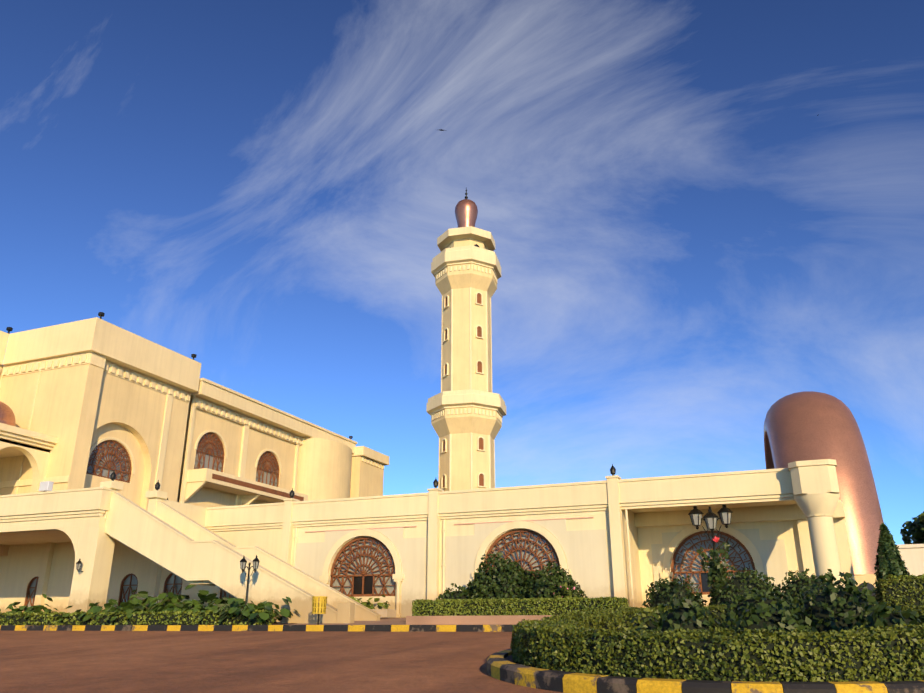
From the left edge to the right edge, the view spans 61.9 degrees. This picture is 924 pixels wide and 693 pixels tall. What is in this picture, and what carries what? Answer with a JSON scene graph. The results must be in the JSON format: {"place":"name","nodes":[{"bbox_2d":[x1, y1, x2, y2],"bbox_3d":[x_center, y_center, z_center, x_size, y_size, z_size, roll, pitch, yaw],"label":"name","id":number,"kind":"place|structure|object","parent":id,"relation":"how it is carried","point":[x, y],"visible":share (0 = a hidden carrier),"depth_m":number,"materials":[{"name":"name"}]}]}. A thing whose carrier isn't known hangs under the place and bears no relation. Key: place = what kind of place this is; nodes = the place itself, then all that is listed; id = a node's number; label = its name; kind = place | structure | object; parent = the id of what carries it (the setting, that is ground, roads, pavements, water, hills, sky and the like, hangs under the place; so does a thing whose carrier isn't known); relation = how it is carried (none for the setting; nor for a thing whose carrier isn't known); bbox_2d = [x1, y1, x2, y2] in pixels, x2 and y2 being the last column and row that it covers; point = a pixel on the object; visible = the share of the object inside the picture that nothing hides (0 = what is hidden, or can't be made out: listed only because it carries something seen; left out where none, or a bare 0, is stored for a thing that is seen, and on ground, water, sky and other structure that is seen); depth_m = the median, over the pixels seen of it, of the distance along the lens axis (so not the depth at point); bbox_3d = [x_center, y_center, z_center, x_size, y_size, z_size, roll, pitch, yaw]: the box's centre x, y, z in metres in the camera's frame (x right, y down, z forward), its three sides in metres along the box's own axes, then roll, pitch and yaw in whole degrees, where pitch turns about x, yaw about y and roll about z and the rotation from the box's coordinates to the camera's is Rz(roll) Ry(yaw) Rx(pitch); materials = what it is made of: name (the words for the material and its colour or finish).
{"place":"outdoors","nodes":[
{"label":"outdoors","id":0,"kind":"place"},
{"bbox_2d":[0,626,563,692],"bbox_3d":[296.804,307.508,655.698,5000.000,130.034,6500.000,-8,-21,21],"label":"ground","id":1,"kind":"structure","parent":0,"point":[197,661],"depth_m":14.28,"materials":[{"name":"brown asphalt"}]},
{"bbox_2d":[0,487,205,612],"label":"terrace","id":2,"kind":"structure","parent":1,"relation":"on","point":[77,518],"depth_m":31.62,"materials":[{"name":"paint"}]},
{"bbox_2d":[76,559,82,571],"bbox_3d":[-15.132,8.649,30.470,0.224,0.504,0.349,0,-20,-1],"label":"wall lantern","id":3,"kind":"object","parent":2,"relation":"attached to","point":[79,563],"visible":1,"depth_m":30.36,"materials":[{"name":"black metal"}]},
{"bbox_2d":[39,471,166,498],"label":"stair head blocks","id":4,"kind":"structure","parent":2,"relation":"on","point":[45,486],"depth_m":32.75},
{"bbox_2d":[0,609,274,624],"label":"bed ground cover","id":5,"kind":"object","parent":1,"relation":"on","point":[206,612],"depth_m":27.34,"materials":[{"name":"green plant"}]},
{"bbox_2d":[105,491,380,622],"bbox_3d":[-8.719,8.352,29.981,11.850,6.020,2.870,-8,-21,21],"label":"stair","id":6,"kind":"object","parent":1,"relation":"on","point":[178,543],"visible":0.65,"depth_m":29.31,"materials":[{"name":"paint"}]},
{"bbox_2d":[0,625,515,631],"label":"kerb","id":7,"kind":"structure","parent":1,"relation":"on","point":[444,628],"depth_m":24.75,"materials":[{"name":"yellow concrete"}]},
{"bbox_2d":[426,226,506,490],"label":"minaret","id":8,"kind":"object","parent":1,"relation":"on","point":[466,408],"visible":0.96,"depth_m":81.90,"materials":[{"name":"beige paint"}]},
{"bbox_2d":[455,188,477,227],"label":"minaret dome","id":9,"kind":"structure","parent":8,"relation":"on","point":[466,211],"depth_m":89.38,"materials":[{"name":"brown metal"}]},
{"bbox_2d":[555,582,575,598],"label":"pink shrub","id":10,"kind":"object","parent":1,"relation":"on","point":[567,591],"depth_m":25.77,"materials":[{"name":"plant"}]},
{"bbox_2d":[487,649,923,692],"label":"island kerb","id":11,"kind":"structure","parent":1,"relation":"on","point":[503,666],"depth_m":8.74,"materials":[{"name":"painted concrete"}]},
{"bbox_2d":[624,607,659,631],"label":"island shrub","id":12,"kind":"object","parent":11,"relation":"on","point":[636,619],"visible":0.21,"depth_m":14.43,"materials":[{"name":"green plant"}]},
{"bbox_2d":[633,616,658,631],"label":"island shrub","id":13,"kind":"object","parent":11,"relation":"on","point":[651,626],"visible":0.1,"depth_m":14.40,"materials":[{"name":"green plant"}]},
{"bbox_2d":[648,597,720,631],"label":"island shrub","id":14,"kind":"object","parent":11,"relation":"on","point":[686,616],"visible":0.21,"depth_m":12.72,"materials":[{"name":"green plant"}]},
{"bbox_2d":[661,607,708,631],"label":"island shrub","id":15,"kind":"object","parent":11,"relation":"on","point":[691,626],"visible":0.17,"depth_m":12.68,"materials":[{"name":"green plant"}]},
{"bbox_2d":[510,604,923,681],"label":"island hedge","id":16,"kind":"object","parent":11,"relation":"on","point":[568,624],"depth_m":9.03,"materials":[{"name":"green plant"}]},
{"bbox_2d":[725,599,777,627],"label":"island shrub","id":17,"kind":"object","parent":11,"relation":"on","point":[768,601],"visible":0.1,"depth_m":14.51,"materials":[{"name":"green plant"}]},
{"bbox_2d":[713,585,795,634],"bbox_3d":[5.605,5.158,14.587,1.976,1.225,1.806,-8,-18,21],"label":"island shrub","id":18,"kind":"object","parent":11,"relation":"on","point":[770,593],"visible":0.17,"depth_m":14.58,"materials":[{"name":"green plant"}]},
{"bbox_2d":[734,610,797,637],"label":"island shrub","id":19,"kind":"object","parent":11,"relation":"on","point":[771,622],"visible":0.02,"depth_m":11.82,"materials":[{"name":"green plant"}]},
{"bbox_2d":[724,596,815,637],"bbox_3d":[4.823,4.455,12.021,1.543,1.061,1.412,-8,-19,21],"label":"island shrub","id":20,"kind":"object","parent":11,"relation":"on","point":[786,612],"visible":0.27,"depth_m":11.89,"materials":[{"name":"green plant"}]},
{"bbox_2d":[797,591,868,636],"bbox_3d":[6.324,4.661,12.882,1.589,1.108,1.505,-8,-19,21],"label":"island shrub","id":21,"kind":"object","parent":11,"relation":"on","point":[824,614],"visible":0.15,"depth_m":12.55,"materials":[{"name":"green plant"}]},
{"bbox_2d":[789,569,893,637],"bbox_3d":[6.306,4.507,12.893,2.088,1.513,1.961,-8,-18,21],"label":"island shrub","id":22,"kind":"object","parent":11,"relation":"on","point":[849,588],"visible":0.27,"depth_m":12.63,"materials":[{"name":"green plant"}]},
{"bbox_2d":[855,594,923,630],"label":"island shrub","id":23,"kind":"object","parent":11,"relation":"on","point":[880,610],"visible":0.35,"depth_m":11.28,"materials":[{"name":"green plant"}]},
{"bbox_2d":[869,612,912,626],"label":"island shrub","id":24,"kind":"object","parent":11,"relation":"on","point":[892,616],"visible":0.15,"depth_m":11.19,"materials":[{"name":"green plant"}]},
{"bbox_2d":[696,536,729,602],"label":"rose","id":25,"kind":"object","parent":1,"relation":"on","point":[715,565],"depth_m":27.92,"materials":[{"name":"green plant"}]},
{"bbox_2d":[764,391,882,595],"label":"copper arch","id":26,"kind":"structure","parent":1,"relation":"on","point":[805,425],"depth_m":36.14,"materials":[{"name":"copper"}]},
{"bbox_2d":[873,522,909,602],"bbox_3d":[15.261,7.906,27.338,1.787,3.298,1.786,-8,-21,21],"label":"conifer","id":27,"kind":"object","parent":1,"relation":"on","point":[892,562],"depth_m":27.30,"materials":[{"name":"green plant"}]},
{"bbox_2d":[886,574,923,579],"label":"hedge","id":28,"kind":"object","parent":1,"relation":"on","point":[889,576],"depth_m":25.59,"materials":[{"name":"green plant"}]},
{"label":"tree trunk","id":29,"kind":"object","parent":1,"relation":"on","visible":0},
{"bbox_2d":[900,511,923,543],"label":"tree","id":30,"kind":"object","parent":29,"relation":"on","point":[915,528],"visible":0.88,"depth_m":64.34,"materials":[{"name":"green plant"}]},
{"bbox_2d":[271,622,294,624],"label":"bed soil","id":31,"kind":"structure","parent":0,"point":[274,623],"depth_m":26.20,"materials":[{"name":"brown soil"}]},
{"bbox_2d":[0,594,58,619],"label":"bed plants","id":32,"kind":"object","parent":31,"relation":"on","point":[34,609],"visible":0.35,"depth_m":30.29,"materials":[{"name":"green plant"}]},
{"bbox_2d":[56,594,299,622],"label":"bed plants","id":33,"kind":"object","parent":31,"relation":"on","point":[235,608],"visible":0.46,"depth_m":26.92,"materials":[{"name":"green plant"}]},
{"bbox_2d":[127,584,239,611],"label":"bed plants","id":34,"kind":"object","parent":31,"relation":"on","point":[171,598],"visible":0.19,"depth_m":29.43,"materials":[{"name":"green plant"}]},
{"bbox_2d":[240,555,259,604],"bbox_3d":[-7.431,8.407,26.644,0.810,2.300,0.247,-8,-21,21],"label":"stair lamp","id":35,"kind":"object","parent":31,"relation":"on","point":[243,562],"visible":0.81,"depth_m":26.81,"materials":[{"name":"black metal"}]},
{"bbox_2d":[443,591,466,599],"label":"shrub","id":36,"kind":"object","parent":31,"relation":"on","point":[459,597],"depth_m":27.63,"materials":[{"name":"green plant"}]},
{"bbox_2d":[471,569,525,598],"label":"shrub","id":37,"kind":"object","parent":31,"relation":"on","point":[507,587],"depth_m":27.20,"materials":[{"name":"green plant"}]},
{"bbox_2d":[463,552,535,599],"bbox_3d":[1.487,8.851,27.992,2.947,2.628,3.048,9,-22,-24],"label":"bush","id":38,"kind":"object","parent":31,"relation":"on","point":[502,564],"visible":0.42,"depth_m":27.40,"materials":[{"name":"green plant"}]},
{"bbox_2d":[525,576,574,597],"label":"shrub","id":39,"kind":"object","parent":31,"relation":"on","point":[544,587],"depth_m":26.43,"materials":[{"name":"green plant"}]},
{"bbox_2d":[515,561,587,598],"bbox_3d":[3.040,8.600,26.899,2.909,2.173,2.491,-8,-21,21],"label":"bush","id":40,"kind":"object","parent":31,"relation":"on","point":[559,573],"visible":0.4,"depth_m":26.60,"materials":[{"name":"green plant"}]},
{"bbox_2d":[282,618,516,624],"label":"pavement","id":41,"kind":"structure","parent":0,"point":[392,621],"depth_m":25.90,"materials":[{"name":"beige concrete"}]},
{"bbox_2d":[312,596,326,624],"bbox_3d":[-4.657,8.603,25.075,0.500,0.877,0.487,-8,-21,21],"label":"litter bin","id":42,"kind":"object","parent":41,"relation":"on","point":[319,603],"visible":1,"depth_m":25.00,"materials":[{"name":"yellow metal"}]},
{"bbox_2d":[371,609,395,617],"bbox_3d":[-4.191,11.007,31.720,2.900,0.320,0.830,-8,-21,21],"label":"planter box","id":43,"kind":"object","parent":41,"relation":"on","point":[387,613],"visible":0.4,"depth_m":31.00,"materials":[{"name":"concrete"}]},
{"bbox_2d":[350,595,389,608],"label":"planter plants","id":44,"kind":"object","parent":43,"relation":"on","point":[367,604],"visible":0.35,"depth_m":31.54,"materials":[{"name":"green plant"}]},
{"bbox_2d":[0,468,855,617],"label":"podium wall","id":45,"kind":"structure","parent":41,"relation":"on","point":[580,527],"depth_m":31.42,"materials":[{"name":"beige paint"}]},
{"bbox_2d":[0,423,57,492],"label":"portico","id":46,"kind":"structure","parent":45,"relation":"on","point":[34,448],"depth_m":49.61,"materials":[{"name":"beige paint"}]},
{"bbox_2d":[0,401,15,426],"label":"portico dome","id":47,"kind":"structure","parent":46,"relation":"on","point":[7,416],"depth_m":50.08,"materials":[{"name":"brown metal"}]},
{"bbox_2d":[0,317,388,510],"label":"building","id":48,"kind":"structure","parent":45,"relation":"on","point":[81,390],"depth_m":57.15,"materials":[{"name":"beige paint"}]},
{"bbox_2d":[6,312,352,438],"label":"roof speakers","id":49,"kind":"object","parent":48,"relation":"on","point":[100,314],"visible":0.83,"depth_m":55.90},
{"bbox_2d":[86,432,278,486],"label":"windows","id":50,"kind":"structure","parent":48,"relation":"on","point":[107,458],"depth_m":62.45,"materials":[{"name":"brown wood"}]},
{"bbox_2d":[24,529,754,606],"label":"podium windows","id":51,"kind":"structure","parent":45,"relation":"in","point":[363,566],"depth_m":31.46,"materials":[{"name":"brown wood"}]},
{"bbox_2d":[167,464,615,499],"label":"pier lanterns","id":52,"kind":"object","parent":45,"relation":"on","point":[612,472],"visible":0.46,"depth_m":32.78,"materials":[{"name":"black metal"}]},
{"bbox_2d":[293,509,634,606],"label":"pilasters","id":53,"kind":"object","parent":45,"relation":"attached to","point":[628,544],"visible":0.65,"depth_m":29.39,"materials":[{"name":"paint"}]},
{"bbox_2d":[406,615,558,624],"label":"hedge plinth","id":54,"kind":"structure","parent":41,"relation":"on","point":[462,620],"depth_m":23.18,"materials":[{"name":"beige concrete"}]},
{"bbox_2d":[412,596,628,615],"bbox_3d":[1.643,7.903,23.331,6.700,0.582,1.042,-8,-21,21],"label":"hedge","id":55,"kind":"object","parent":54,"relation":"on","point":[516,601],"visible":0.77,"depth_m":22.97,"materials":[{"name":"green plant"}]},
{"bbox_2d":[651,584,694,606],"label":"porch shrub","id":56,"kind":"object","parent":41,"relation":"on","point":[662,589],"visible":0.21,"depth_m":25.63,"materials":[{"name":"green plant"}]},
{"bbox_2d":[642,575,707,607],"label":"porch shrub","id":57,"kind":"object","parent":41,"relation":"on","point":[659,584],"visible":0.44,"depth_m":25.73,"materials":[{"name":"green plant"}]},
{"bbox_2d":[688,504,732,584],"bbox_3d":[9.199,7.701,27.981,1.597,3.975,0.582,-8,-21,21],"label":"porch lamp","id":58,"kind":"object","parent":41,"relation":"on","point":[710,517],"visible":0.77,"depth_m":28.30,"materials":[{"name":"black metal"}]},
{"bbox_2d":[716,576,767,606],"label":"porch shrub","id":59,"kind":"object","parent":41,"relation":"on","point":[738,583],"visible":0.23,"depth_m":24.75,"materials":[{"name":"green plant"}]},
{"bbox_2d":[708,565,781,605],"bbox_3d":[9.229,8.037,25.055,2.702,1.896,1.974,-8,-21,21],"label":"porch shrub","id":60,"kind":"object","parent":41,"relation":"on","point":[717,589],"visible":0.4,"depth_m":24.90,"materials":[{"name":"green plant"}]},
{"bbox_2d":[785,579,822,604],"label":"porch shrub","id":61,"kind":"object","parent":41,"relation":"on","point":[802,583],"visible":0.02,"depth_m":23.76,"materials":[{"name":"green plant"}]},
{"bbox_2d":[788,459,843,587],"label":"porch column","id":62,"kind":"structure","parent":41,"relation":"on","point":[816,491],"depth_m":26.27,"materials":[{"name":"paint"}]},
{"bbox_2d":[877,577,923,606],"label":"hedge","id":63,"kind":"object","parent":41,"relation":"on","point":[881,582],"depth_m":22.45,"materials":[{"name":"green plant"}]},
{"bbox_2d":[436,583,470,599],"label":"bush","id":64,"kind":"object","parent":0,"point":[465,590],"visible":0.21,"depth_m":27.76,"materials":[{"name":"green plant"}]},
{"bbox_2d":[0,0,923,544],"label":"sky","id":65,"kind":"structure","parent":0,"point":[262,191],"materials":[{"name":"blue"}]},
{"bbox_2d":[778,568,836,603],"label":"porch shrub","id":66,"kind":"object","parent":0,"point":[791,584],"visible":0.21,"depth_m":23.79,"materials":[{"name":"green plant"}]},
{"bbox_2d":[896,544,923,575],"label":"boundary wall","id":67,"kind":"structure","parent":0,"point":[912,555],"depth_m":42.41,"materials":[{"name":"beige paint"}]}
]}

